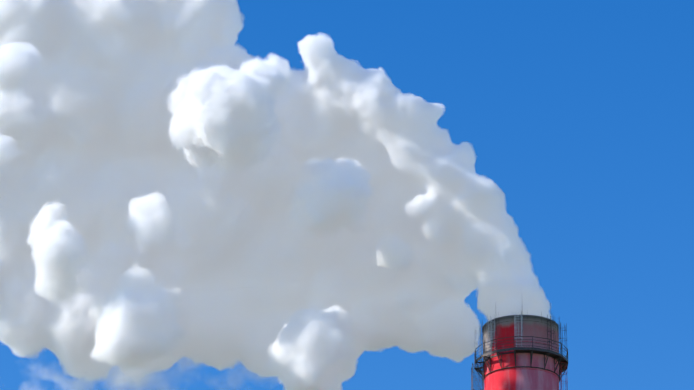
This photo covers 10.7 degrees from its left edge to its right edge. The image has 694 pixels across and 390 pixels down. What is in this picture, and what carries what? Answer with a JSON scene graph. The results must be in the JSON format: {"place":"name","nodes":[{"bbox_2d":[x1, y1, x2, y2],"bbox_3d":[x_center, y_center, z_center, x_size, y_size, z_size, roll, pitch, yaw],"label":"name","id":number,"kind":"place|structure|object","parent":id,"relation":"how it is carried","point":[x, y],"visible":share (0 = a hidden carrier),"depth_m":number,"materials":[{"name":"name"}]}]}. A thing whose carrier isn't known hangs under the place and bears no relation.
{"place":"outdoors","nodes":[
{"label":"outdoors","id":0,"kind":"place"},
{"bbox_2d":[0,0,693,389],"label":"sky","id":1,"kind":"structure","parent":0,"point":[195,194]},
{"bbox_2d":[483,315,558,389],"bbox_3d":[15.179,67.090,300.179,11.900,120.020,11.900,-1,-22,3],"label":"chimney","id":2,"kind":"object","parent":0,"point":[523,378],"visible":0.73,"depth_m":319.27,"materials":[{"name":"paint"}]},
{"bbox_2d":[474,311,522,361],"bbox_3d":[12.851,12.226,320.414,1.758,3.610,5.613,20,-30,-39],"label":"ladders","id":3,"kind":"object","parent":2,"relation":"attached to","point":[491,319],"visible":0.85,"depth_m":319.99,"materials":[{"name":"metal"}]},
{"bbox_2d":[474,336,567,381],"bbox_3d":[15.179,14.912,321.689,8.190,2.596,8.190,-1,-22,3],"label":"gallery","id":4,"kind":"object","parent":2,"relation":"attached to","point":[559,358],"visible":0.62,"depth_m":318.93,"materials":[{"name":"metal"}]},
{"bbox_2d":[471,363,483,389],"bbox_3d":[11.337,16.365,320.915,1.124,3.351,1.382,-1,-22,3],"label":"ladder","id":5,"kind":"object","parent":4,"relation":"attached to","point":[478,377],"visible":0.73,"depth_m":320.75,"materials":[{"name":"grey metal"}]},
{"bbox_2d":[482,313,559,341],"bbox_3d":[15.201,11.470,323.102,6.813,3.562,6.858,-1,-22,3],"label":"lightning rods","id":6,"kind":"object","parent":2,"relation":"attached to","point":[525,320],"visible":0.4,"depth_m":320.43,"materials":[{"name":"metal"}]},
{"bbox_2d":[547,315,566,351],"bbox_3d":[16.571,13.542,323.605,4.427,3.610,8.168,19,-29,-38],"label":"head ladders","id":7,"kind":"object","parent":2,"relation":"attached to","point":[565,329],"visible":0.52,"depth_m":320.25,"materials":[{"name":"metal"}]},
{"bbox_2d":[560,362,567,389],"bbox_3d":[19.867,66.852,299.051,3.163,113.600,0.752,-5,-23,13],"label":"access ladder","id":8,"kind":"object","parent":2,"relation":"attached to","point":[566,384],"visible":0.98,"depth_m":320.20,"materials":[{"name":"grey metal"}]}
]}

